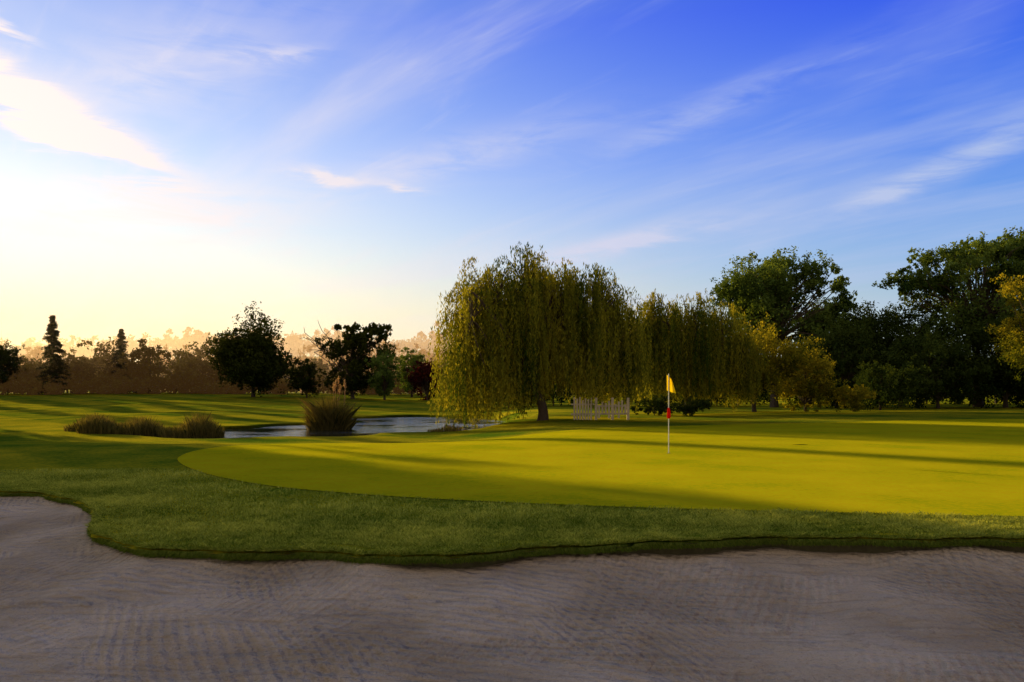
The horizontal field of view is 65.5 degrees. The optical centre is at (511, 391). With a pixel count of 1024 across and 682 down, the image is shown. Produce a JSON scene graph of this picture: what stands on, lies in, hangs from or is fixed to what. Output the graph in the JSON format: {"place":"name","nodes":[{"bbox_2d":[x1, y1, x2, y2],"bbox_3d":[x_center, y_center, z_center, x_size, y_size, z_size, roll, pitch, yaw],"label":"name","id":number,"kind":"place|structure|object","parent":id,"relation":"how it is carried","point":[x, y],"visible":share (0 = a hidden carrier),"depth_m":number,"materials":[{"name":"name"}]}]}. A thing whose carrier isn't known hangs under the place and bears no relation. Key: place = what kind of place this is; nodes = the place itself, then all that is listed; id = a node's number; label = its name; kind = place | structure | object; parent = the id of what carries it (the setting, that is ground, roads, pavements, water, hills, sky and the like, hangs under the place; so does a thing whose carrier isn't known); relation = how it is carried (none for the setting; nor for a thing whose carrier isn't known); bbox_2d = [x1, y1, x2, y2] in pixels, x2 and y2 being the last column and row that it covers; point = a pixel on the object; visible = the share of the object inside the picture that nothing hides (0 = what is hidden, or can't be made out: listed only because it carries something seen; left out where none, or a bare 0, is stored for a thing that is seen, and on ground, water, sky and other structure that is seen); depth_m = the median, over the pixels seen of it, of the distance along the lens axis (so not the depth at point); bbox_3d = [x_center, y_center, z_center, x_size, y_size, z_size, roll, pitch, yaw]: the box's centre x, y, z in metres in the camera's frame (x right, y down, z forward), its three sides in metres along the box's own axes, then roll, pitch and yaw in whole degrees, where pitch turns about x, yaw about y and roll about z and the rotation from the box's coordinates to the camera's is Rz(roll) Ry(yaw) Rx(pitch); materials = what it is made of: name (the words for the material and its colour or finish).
{"place":"outdoors","nodes":[
{"label":"outdoors","id":0,"kind":"place"},
{"bbox_2d":[155,417,505,438],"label":"pond","id":1,"kind":"structure","parent":0,"point":[370,426],"depth_m":52.86,"materials":[{"name":"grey liquid"}]},
{"bbox_2d":[155,409,226,437],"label":"reeds","id":2,"kind":"object","parent":1,"relation":"in","point":[196,428],"visible":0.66,"depth_m":42.33,"materials":[{"name":"green plant"}]},
{"bbox_2d":[288,388,368,429],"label":"pampas grass","id":3,"kind":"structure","parent":1,"relation":"on","point":[330,415],"depth_m":50.73,"materials":[{"name":"green plant"}]},
{"bbox_2d":[332,376,345,409],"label":"pampas plumes","id":4,"kind":"object","parent":3,"relation":"on","point":[338,378],"visible":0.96,"depth_m":51.48,"materials":[{"name":"beige plant"}]},
{"bbox_2d":[0,356,1023,542],"bbox_3d":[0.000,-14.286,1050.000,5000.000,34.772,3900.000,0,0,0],"label":"ground","id":5,"kind":"structure","parent":0,"point":[34,435],"depth_m":48.52,"materials":[{"name":"green plant"}]},
{"bbox_2d":[0,339,28,383],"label":"oak tree","id":6,"kind":"object","parent":5,"relation":"on","point":[8,358],"visible":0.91,"depth_m":149.32,"materials":[{"name":"green plant"}]},
{"bbox_2d":[32,315,70,394],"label":"spruce tree","id":7,"kind":"object","parent":5,"relation":"on","point":[53,367],"visible":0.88,"depth_m":149.59,"materials":[{"name":"green plant"}]},
{"bbox_2d":[63,413,130,431],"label":"reeds","id":8,"kind":"object","parent":5,"relation":"on","point":[71,428],"visible":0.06,"depth_m":45.74,"materials":[{"name":"green plant"}]},
{"bbox_2d":[73,412,166,436],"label":"reeds","id":9,"kind":"object","parent":5,"relation":"on","point":[96,424],"visible":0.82,"depth_m":43.00,"materials":[{"name":"green plant"}]},
{"bbox_2d":[108,329,136,392],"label":"spruce tree","id":10,"kind":"object","parent":5,"relation":"on","point":[121,344],"visible":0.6,"depth_m":155.41,"materials":[{"name":"green plant"}]},
{"bbox_2d":[0,333,450,394],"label":"distant trees","id":11,"kind":"object","parent":5,"relation":"on","point":[186,372],"visible":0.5,"depth_m":151.75,"materials":[{"name":"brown plant"}]},
{"bbox_2d":[0,321,457,361],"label":"hillside woodland","id":12,"kind":"object","parent":5,"relation":"on","point":[294,342],"visible":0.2,"depth_m":462.78,"materials":[{"name":"beige plant"}]},
{"bbox_2d":[203,301,293,396],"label":"oak tree","id":13,"kind":"object","parent":5,"relation":"on","point":[252,359],"visible":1,"depth_m":127.28,"materials":[{"name":"green plant"}]},
{"bbox_2d":[285,356,322,397],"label":"alder tree","id":14,"kind":"object","parent":5,"relation":"on","point":[306,383],"visible":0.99,"depth_m":127.25,"materials":[{"name":"green plant"}]},
{"bbox_2d":[5,340,622,392],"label":"distant woodland","id":15,"kind":"object","parent":5,"relation":"on","point":[35,352],"visible":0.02,"depth_m":257.34,"materials":[{"name":"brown plant"}]},
{"bbox_2d":[300,321,397,398],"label":"oak tree","id":16,"kind":"object","parent":5,"relation":"on","point":[360,344],"visible":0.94,"depth_m":124.01,"materials":[{"name":"green plant"}]},
{"bbox_2d":[364,348,404,399],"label":"alder tree","id":17,"kind":"object","parent":5,"relation":"on","point":[382,383],"visible":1,"depth_m":121.19,"materials":[{"name":"green plant"}]},
{"bbox_2d":[395,346,425,396],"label":"alder tree","id":18,"kind":"object","parent":5,"relation":"on","point":[409,363],"visible":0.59,"depth_m":134.21,"materials":[{"name":"green plant"}]},
{"bbox_2d":[404,357,442,400],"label":"copper beech tree","id":19,"kind":"object","parent":5,"relation":"on","point":[421,377],"visible":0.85,"depth_m":119.42,"materials":[{"name":"red plant"}]},
{"bbox_2d":[427,424,461,431],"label":"reeds","id":20,"kind":"object","parent":5,"relation":"on","point":[448,428],"visible":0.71,"depth_m":45.89,"materials":[{"name":"green plant"}]},
{"bbox_2d":[0,495,1023,681],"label":"sand bunker","id":21,"kind":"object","parent":5,"relation":"on","point":[76,605],"visible":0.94,"depth_m":7.15},
{"bbox_2d":[0,467,1023,554],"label":"rough grass","id":22,"kind":"structure","parent":5,"relation":"on","point":[450,537],"depth_m":10.18,"materials":[{"name":"green plant"}]},
{"bbox_2d":[0,488,1023,568],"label":"bunker turf edge","id":23,"kind":"object","parent":5,"relation":"on","point":[862,548],"visible":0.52,"depth_m":8.99,"materials":[{"name":"green plant"}]},
{"bbox_2d":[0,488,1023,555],"bbox_3d":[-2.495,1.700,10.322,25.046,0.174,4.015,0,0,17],"label":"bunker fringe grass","id":24,"kind":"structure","parent":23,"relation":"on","point":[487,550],"depth_m":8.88,"materials":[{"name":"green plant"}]},
{"bbox_2d":[426,241,655,429],"bbox_3d":[2.052,-3.502,51.099,14.657,11.811,11.310,0,0,0],"label":"willow tree","id":25,"kind":"object","parent":5,"relation":"on","point":[543,327],"visible":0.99,"depth_m":49.08,"materials":[{"name":"green plant"}]},
{"bbox_2d":[571,397,628,419],"bbox_3d":[5.375,1.029,48.565,3.550,1.396,0.150,0,0,0],"label":"wooden fence","id":26,"kind":"object","parent":5,"relation":"on","point":[612,406],"visible":1,"depth_m":48.50,"materials":[{"name":"white wood"}]},
{"bbox_2d":[178,419,1023,515],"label":"putting green","id":27,"kind":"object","parent":5,"relation":"on","point":[975,467],"visible":1,"depth_m":17.67,"materials":[{"name":"green plant"}]},
{"bbox_2d":[667,374,675,452],"bbox_3d":[4.268,0.635,21.350,0.244,2.230,0.110,0,0,0],"label":"golf flag","id":28,"kind":"object","parent":27,"relation":"on","point":[670,387],"visible":0.98,"depth_m":21.34,"materials":[{"name":"yellow fabric"}]},
{"bbox_2d":[629,394,675,415],"bbox_3d":[9.949,1.058,56.015,3.485,1.846,3.138,0,0,0],"label":"laurel bush","id":29,"kind":"object","parent":5,"relation":"on","point":[659,404],"visible":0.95,"depth_m":55.54,"materials":[{"name":"green plant"}]},
{"bbox_2d":[606,288,771,412],"bbox_3d":[12.887,-2.876,61.024,12.917,9.830,8.544,0,0,-24],"label":"willow tree","id":30,"kind":"object","parent":5,"relation":"on","point":[691,350],"visible":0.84,"depth_m":59.15,"materials":[{"name":"green plant"}]},
{"bbox_2d":[666,395,711,415],"bbox_3d":[12.503,1.062,56.120,3.325,1.821,2.472,0,0,23],"label":"laurel bush","id":31,"kind":"object","parent":5,"relation":"on","point":[695,405],"visible":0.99,"depth_m":55.45,"materials":[{"name":"green plant"}]},
{"bbox_2d":[485,355,1014,406],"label":"hedge","id":32,"kind":"object","parent":5,"relation":"on","point":[763,396],"visible":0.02,"depth_m":91.52,"materials":[{"name":"green plant"}]},
{"bbox_2d":[719,312,824,411],"bbox_3d":[19.934,-2.126,64.059,10.065,8.143,8.764,0,0,0],"label":"field maple tree","id":33,"kind":"object","parent":5,"relation":"on","point":[772,351],"visible":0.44,"depth_m":62.16,"materials":[{"name":"green plant"}]},
{"bbox_2d":[707,246,857,406],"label":"ash tree","id":34,"kind":"object","parent":5,"relation":"on","point":[758,292],"visible":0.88,"depth_m":80.62,"materials":[{"name":"green plant"}]},
{"bbox_2d":[778,342,850,411],"bbox_3d":[23.715,-1.083,64.013,5.808,5.979,5.622,0,0,-28],"label":"field maple tree","id":35,"kind":"object","parent":5,"relation":"on","point":[808,390],"visible":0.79,"depth_m":63.09,"materials":[{"name":"green plant"}]},
{"bbox_2d":[791,315,888,408],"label":"oak tree","id":36,"kind":"object","parent":5,"relation":"on","point":[860,341],"visible":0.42,"depth_m":74.44,"materials":[{"name":"green plant"}]},
{"bbox_2d":[792,297,901,382],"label":"oak tree","id":37,"kind":"object","parent":5,"relation":"on","point":[861,313],"visible":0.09,"depth_m":82.68,"materials":[{"name":"green plant"}]},
{"bbox_2d":[832,384,876,411],"bbox_3d":[27.074,0.654,63.029,3.304,2.571,4.503,0,0,23],"label":"hawthorn bush","id":38,"kind":"object","parent":5,"relation":"on","point":[848,397],"visible":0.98,"depth_m":62.19,"materials":[{"name":"green plant"}]},
{"bbox_2d":[850,360,930,410],"bbox_3d":[31.130,-0.375,65.988,6.034,4.475,6.769,0,0,0],"label":"hawthorn bush","id":39,"kind":"object","parent":5,"relation":"on","point":[895,390],"visible":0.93,"depth_m":65.00,"materials":[{"name":"green plant"}]},
{"bbox_2d":[842,294,962,406],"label":"oak tree","id":40,"kind":"object","parent":5,"relation":"on","point":[892,331],"visible":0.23,"depth_m":78.76,"materials":[{"name":"green plant"}]},
{"bbox_2d":[863,322,1010,408],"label":"oak tree","id":41,"kind":"object","parent":5,"relation":"on","point":[942,362],"visible":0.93,"depth_m":68.88,"materials":[{"name":"green plant"}]},
{"bbox_2d":[872,225,1023,406],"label":"ash tree","id":42,"kind":"object","parent":5,"relation":"on","point":[992,258],"visible":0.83,"depth_m":74.31,"materials":[{"name":"green plant"}]},
{"bbox_2d":[942,305,1023,407],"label":"oak tree","id":43,"kind":"object","parent":5,"relation":"on","point":[1016,388],"visible":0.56,"depth_m":70.02,"materials":[{"name":"green plant"}]},
{"bbox_2d":[983,270,1023,384],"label":"field maple tree","id":44,"kind":"object","parent":5,"relation":"on","point":[1015,336],"visible":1,"depth_m":61.23,"materials":[{"name":"green plant"}]},
{"bbox_2d":[0,0,1023,361],"label":"sky","id":45,"kind":"structure","parent":0,"point":[177,165],"materials":[{"name":"blue"}]}
]}

